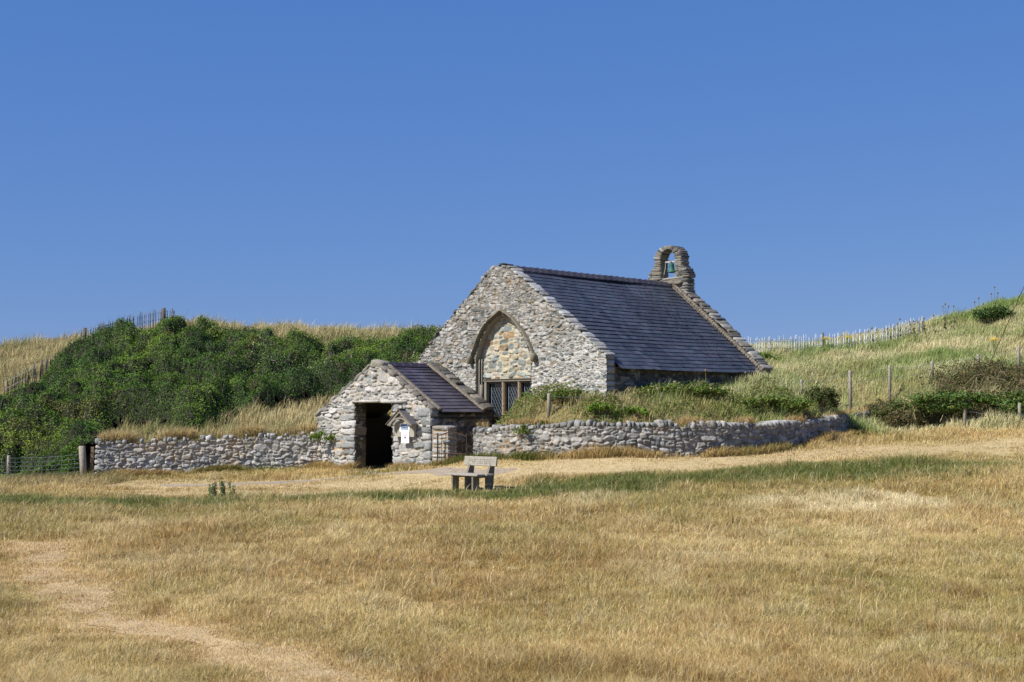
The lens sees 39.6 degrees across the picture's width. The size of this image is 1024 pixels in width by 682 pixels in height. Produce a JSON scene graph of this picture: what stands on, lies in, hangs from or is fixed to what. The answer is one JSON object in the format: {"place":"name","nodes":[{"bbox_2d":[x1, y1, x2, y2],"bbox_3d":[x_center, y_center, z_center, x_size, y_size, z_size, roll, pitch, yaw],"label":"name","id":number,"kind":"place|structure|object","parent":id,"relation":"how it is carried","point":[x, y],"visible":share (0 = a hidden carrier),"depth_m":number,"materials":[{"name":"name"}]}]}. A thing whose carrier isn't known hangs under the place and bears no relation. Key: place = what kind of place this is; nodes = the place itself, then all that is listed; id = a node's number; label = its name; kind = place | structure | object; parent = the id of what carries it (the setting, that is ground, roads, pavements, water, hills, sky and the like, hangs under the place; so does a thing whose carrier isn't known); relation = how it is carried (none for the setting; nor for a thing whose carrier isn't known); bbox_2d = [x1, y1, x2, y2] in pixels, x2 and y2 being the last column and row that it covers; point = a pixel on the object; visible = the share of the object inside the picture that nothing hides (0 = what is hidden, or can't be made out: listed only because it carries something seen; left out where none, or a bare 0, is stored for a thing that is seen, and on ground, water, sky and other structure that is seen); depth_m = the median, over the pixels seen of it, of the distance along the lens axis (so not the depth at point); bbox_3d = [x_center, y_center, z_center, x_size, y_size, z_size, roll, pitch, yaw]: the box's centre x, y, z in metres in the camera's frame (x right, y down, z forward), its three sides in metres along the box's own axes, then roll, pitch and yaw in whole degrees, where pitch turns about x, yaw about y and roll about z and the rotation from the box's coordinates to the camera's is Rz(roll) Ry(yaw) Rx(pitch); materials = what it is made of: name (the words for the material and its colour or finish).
{"place":"outdoors","nodes":[
{"label":"outdoors","id":0,"kind":"place"},
{"bbox_2d":[7,541,367,681],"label":"path","id":1,"kind":"structure","parent":0,"point":[107,591],"depth_m":11.09,"materials":[{"name":"beige soil"}]},
{"bbox_2d":[160,467,516,485],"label":"path","id":2,"kind":"structure","parent":0,"point":[437,472],"depth_m":37.83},
{"bbox_2d":[0,421,1023,681],"bbox_3d":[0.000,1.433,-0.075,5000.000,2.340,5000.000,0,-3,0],"label":"ground","id":3,"kind":"structure","parent":0,"point":[606,467],"depth_m":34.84,"materials":[{"name":"beige plant"}]},
{"bbox_2d":[0,446,86,476],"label":"wire fence","id":4,"kind":"object","parent":3,"relation":"on","point":[82,457],"visible":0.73,"depth_m":41.93,"materials":[{"name":"grey wood"}]},
{"bbox_2d":[0,468,138,485],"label":"grass","id":5,"kind":"structure","parent":3,"relation":"on","point":[90,477],"depth_m":39.47,"materials":[{"name":"plant"}]},
{"bbox_2d":[90,447,94,473],"bbox_3d":[-12.632,3.806,42.760,0.120,1.246,0.090,0,-3,0],"label":"wooden post","id":6,"kind":"object","parent":3,"relation":"on","point":[92,459],"visible":0.64,"depth_m":42.74,"materials":[{"name":"brown wood"}]},
{"bbox_2d":[94,431,321,474],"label":"stone wall","id":7,"kind":"structure","parent":3,"relation":"on","point":[274,450],"depth_m":43.12,"materials":[{"name":"grey stone"}]},
{"bbox_2d":[95,419,322,442],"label":"wall top grass","id":8,"kind":"structure","parent":7,"relation":"on","point":[242,431],"depth_m":43.21,"materials":[{"name":"beige plant"}]},
{"bbox_2d":[208,480,235,500],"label":"nettle","id":9,"kind":"object","parent":3,"relation":"on","point":[212,490],"visible":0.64,"depth_m":29.46,"materials":[{"name":"green plant"}]},
{"bbox_2d":[10,468,504,678],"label":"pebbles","id":10,"kind":"object","parent":3,"relation":"on","point":[248,483],"visible":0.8,"depth_m":15.76,"materials":[{"name":"stone"}]},
{"bbox_2d":[432,425,456,461],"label":"gate pier","id":11,"kind":"structure","parent":3,"relation":"on","point":[449,443],"depth_m":39.61,"materials":[{"name":"stone"}]},
{"bbox_2d":[437,432,468,461],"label":"iron gate","id":12,"kind":"structure","parent":3,"relation":"on","point":[441,453],"depth_m":39.07,"materials":[{"name":"black metal"}]},
{"bbox_2d":[445,456,497,490],"bbox_3d":[-0.876,3.020,31.820,0.675,0.870,1.160,3,-4,-42],"label":"bench","id":13,"kind":"object","parent":3,"relation":"on","point":[471,477],"visible":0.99,"depth_m":31.79,"materials":[{"name":"grey wood"}]},
{"bbox_2d":[93,427,865,477],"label":"wall foot grass","id":14,"kind":"structure","parent":3,"relation":"on","point":[599,452],"depth_m":37.47,"materials":[{"name":"beige plant"}]},
{"bbox_2d":[315,245,772,473],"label":"chapel","id":15,"kind":"structure","parent":3,"relation":"on","point":[506,335],"depth_m":41.92,"materials":[{"name":"stone"}]},
{"bbox_2d":[309,427,334,445],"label":"ivy","id":16,"kind":"object","parent":15,"relation":"attached to","point":[331,437],"visible":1,"depth_m":42.91,"materials":[{"name":"green plant"}]},
{"bbox_2d":[385,408,417,436],"bbox_3d":[-3.118,2.325,40.522,1.144,0.809,0.325,-3,-4,44],"label":"notice board","id":17,"kind":"object","parent":15,"relation":"attached to","point":[405,417],"visible":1,"depth_m":40.45,"materials":[{"name":"grey wood"}]},
{"bbox_2d":[401,431,408,442],"bbox_3d":[-3.045,2.738,40.497,0.337,0.347,0.009,-3,-4,44],"label":"notice sheet","id":18,"kind":"object","parent":17,"relation":"attached to","point":[404,436],"visible":1,"depth_m":40.50,"materials":[{"name":"paper"}]},
{"bbox_2d":[400,423,409,431],"bbox_3d":[-3.062,2.470,40.529,0.425,0.238,0.008,-3,-4,45],"label":"notice sheet","id":19,"kind":"object","parent":17,"relation":"attached to","point":[404,427],"visible":1,"depth_m":40.53,"materials":[{"name":"paper"}]},
{"bbox_2d":[483,378,530,416],"bbox_3d":[-0.024,1.656,41.417,2.120,1.117,0.225,-3,-4,44],"label":"window","id":20,"kind":"structure","parent":15,"relation":"in","point":[501,393],"depth_m":41.64,"materials":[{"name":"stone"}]},
{"bbox_2d":[663,259,674,277],"bbox_3d":[5.270,-2.412,47.428,0.457,0.691,0.319,-3,-4,44],"label":"church bell","id":21,"kind":"object","parent":15,"relation":"hanging from","point":[671,269],"visible":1,"depth_m":47.33,"materials":[{"name":"metal"}]},
{"bbox_2d":[473,410,870,458],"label":"stone wall","id":22,"kind":"structure","parent":3,"relation":"on","point":[691,438],"depth_m":36.96,"materials":[{"name":"grey stone"}]},
{"bbox_2d":[476,405,873,427],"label":"wall top grass","id":23,"kind":"structure","parent":22,"relation":"on","point":[696,421],"depth_m":37.60,"materials":[{"name":"plant"}]},
{"bbox_2d":[0,289,1023,477],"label":"dune","id":24,"kind":"structure","parent":0,"point":[388,414],"depth_m":47.79,"materials":[{"name":"plant"}]},
{"bbox_2d":[3,353,55,393],"bbox_3d":[-18.189,1.340,53.807,2.014,1.842,0.363,2,-4,-39],"label":"paling fence","id":25,"kind":"object","parent":24,"relation":"on","point":[34,372],"visible":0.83,"depth_m":53.71,"materials":[{"name":"grey wood"}]},
{"bbox_2d":[80,308,174,338],"bbox_3d":[-15.479,-0.508,57.306,3.752,1.707,0.276,0,-3,-9],"label":"paling fence","id":26,"kind":"object","parent":24,"relation":"on","point":[163,313],"visible":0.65,"depth_m":57.47,"materials":[{"name":"grey wood"}]},
{"bbox_2d":[185,325,245,339],"bbox_3d":[-12.352,-0.185,56.624,4.474,0.983,1.877,0,-3,0],"label":"elder bush","id":27,"kind":"object","parent":24,"relation":"on","point":[221,333],"visible":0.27,"depth_m":56.14,"materials":[{"name":"green plant"}]},
{"bbox_2d":[0,310,441,478],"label":"thicket","id":28,"kind":"object","parent":24,"relation":"on","point":[83,392],"visible":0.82,"depth_m":51.21,"materials":[{"name":"green plant"}]},
{"bbox_2d":[0,310,442,441],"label":"marram grass","id":29,"kind":"structure","parent":24,"relation":"on","point":[329,332],"depth_m":57.52,"materials":[{"name":"beige plant"}]},
{"bbox_2d":[511,420,549,435],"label":"rose bush","id":30,"kind":"object","parent":24,"relation":"on","point":[524,430],"visible":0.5,"depth_m":37.28,"materials":[{"name":"green plant"}]},
{"bbox_2d":[538,385,583,403],"bbox_3d":[1.359,1.451,38.338,1.346,0.509,0.827,0,-3,0],"label":"bramble","id":31,"kind":"object","parent":24,"relation":"on","point":[558,393],"visible":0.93,"depth_m":38.19,"materials":[{"name":"green plant"}]},
{"bbox_2d":[586,400,614,415],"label":"bramble","id":32,"kind":"object","parent":24,"relation":"on","point":[599,406],"visible":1,"depth_m":37.09,"materials":[{"name":"green plant"}]},
{"bbox_2d":[612,403,650,418],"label":"bramble","id":33,"kind":"object","parent":24,"relation":"on","point":[643,410],"visible":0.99,"depth_m":37.22,"materials":[{"name":"green plant"}]},
{"bbox_2d":[495,372,822,426],"bbox_3d":[4.903,1.637,39.634,10.592,1.788,4.536,1,-3,-24],"label":"bank scrub","id":34,"kind":"object","parent":24,"relation":"on","point":[615,398],"visible":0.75,"depth_m":38.78,"materials":[{"name":"green plant"}]},
{"bbox_2d":[627,381,735,397],"bbox_3d":[4.699,1.367,39.386,3.039,0.576,1.203,0,-3,0],"label":"bramble","id":35,"kind":"object","parent":24,"relation":"on","point":[707,389],"visible":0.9,"depth_m":39.09,"materials":[{"name":"green plant"}]},
{"bbox_2d":[758,350,781,362],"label":"shrub","id":36,"kind":"object","parent":24,"relation":"on","point":[765,355],"visible":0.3,"depth_m":50.73,"materials":[{"name":"green plant"}]},
{"bbox_2d":[731,394,818,411],"bbox_3d":[7.315,1.764,39.668,2.564,0.569,1.143,0,-3,0],"label":"bramble","id":37,"kind":"object","parent":24,"relation":"on","point":[797,404],"visible":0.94,"depth_m":39.48,"materials":[{"name":"green plant"}]},
{"bbox_2d":[547,346,1023,418],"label":"wire fence","id":38,"kind":"object","parent":24,"relation":"on","point":[931,364],"visible":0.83,"depth_m":43.97,"materials":[{"name":"grey wood"}]},
{"bbox_2d":[800,381,841,411],"bbox_3d":[9.072,1.645,41.955,1.392,0.910,1.276,0,-3,0],"label":"bramble","id":39,"kind":"object","parent":24,"relation":"on","point":[829,395],"visible":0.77,"depth_m":41.75,"materials":[{"name":"green plant"}]},
{"bbox_2d":[746,317,923,351],"bbox_3d":[12.344,-0.135,54.162,7.531,1.769,0.264,1,-3,-12],"label":"paling fence","id":40,"kind":"object","parent":24,"relation":"on","point":[821,340],"visible":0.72,"depth_m":54.15,"materials":[{"name":"grey wood"}]},
{"bbox_2d":[867,397,949,420],"bbox_3d":[12.303,2.119,43.515,2.867,0.814,1.343,0,-3,0],"label":"bramble","id":41,"kind":"object","parent":24,"relation":"on","point":[893,407],"visible":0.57,"depth_m":43.30,"materials":[{"name":"green plant"}]},
{"bbox_2d":[909,320,917,336],"bbox_3d":[15.459,-0.407,54.721,0.326,0.816,0.267,-2,-4,34],"label":"teasel","id":42,"kind":"object","parent":24,"relation":"on","point":[913,328],"visible":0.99,"depth_m":54.70,"materials":[{"name":"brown plant"}]},
{"bbox_2d":[841,371,1023,426],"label":"dead stems","id":43,"kind":"object","parent":24,"relation":"on","point":[987,377],"visible":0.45,"depth_m":44.72,"materials":[{"name":"brown plant"}]},
{"bbox_2d":[865,356,1023,428],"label":"hollow scrub","id":44,"kind":"object","parent":24,"relation":"on","point":[992,369],"visible":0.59,"depth_m":45.04,"materials":[{"name":"green plant"}]},
{"bbox_2d":[942,303,948,331],"bbox_3d":[16.680,-0.849,54.724,0.312,1.238,0.239,-1,-3,12],"label":"teasel","id":45,"kind":"object","parent":24,"relation":"on","point":[944,322],"visible":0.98,"depth_m":54.70,"materials":[{"name":"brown plant"}]},
{"bbox_2d":[880,385,1023,416],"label":"bramble","id":46,"kind":"object","parent":24,"relation":"on","point":[935,402],"visible":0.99,"depth_m":42.30,"materials":[{"name":"green plant"}]},
{"bbox_2d":[901,396,1010,421],"bbox_3d":[13.324,2.019,42.415,3.390,0.803,0.620,-1,-3,16],"label":"bramble cane","id":47,"kind":"object","parent":24,"relation":"on","point":[944,410],"visible":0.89,"depth_m":42.42,"materials":[{"name":"brown plant"}]},
{"bbox_2d":[963,400,1021,425],"bbox_3d":[15.007,2.242,41.834,3.336,1.077,0.111,-1,-3,11],"label":"wire fence","id":48,"kind":"object","parent":24,"relation":"on","point":[965,415],"visible":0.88,"depth_m":42.09,"materials":[{"name":"grey wood"}]},
{"bbox_2d":[969,304,1016,321],"bbox_3d":[18.439,-1.008,54.641,1.685,0.763,1.558,0,-3,0],"label":"shrub","id":49,"kind":"object","parent":24,"relation":"on","point":[985,313],"visible":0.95,"depth_m":54.21,"materials":[{"name":"green plant"}]},
{"bbox_2d":[990,337,997,351],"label":"ragwort","id":50,"kind":"object","parent":24,"relation":"on","point":[993,344],"visible":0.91,"depth_m":50.07,"materials":[{"name":"yellow plant"}]},
{"bbox_2d":[990,286,998,316],"bbox_3d":[18.577,-1.411,54.751,0.305,1.425,0.278,-2,-4,38],"label":"teasel","id":51,"kind":"object","parent":24,"relation":"on","point":[995,300],"visible":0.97,"depth_m":54.77,"materials":[{"name":"brown plant"}]},
{"bbox_2d":[988,287,1023,366],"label":"stay wire","id":52,"kind":"object","parent":24,"relation":"on","point":[1006,325],"visible":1,"depth_m":46.08,"materials":[{"name":"metal"}]},
{"bbox_2d":[0,0,1023,345],"label":"sky","id":53,"kind":"structure","parent":0,"point":[818,167],"materials":[{"name":"blue"}]}
]}

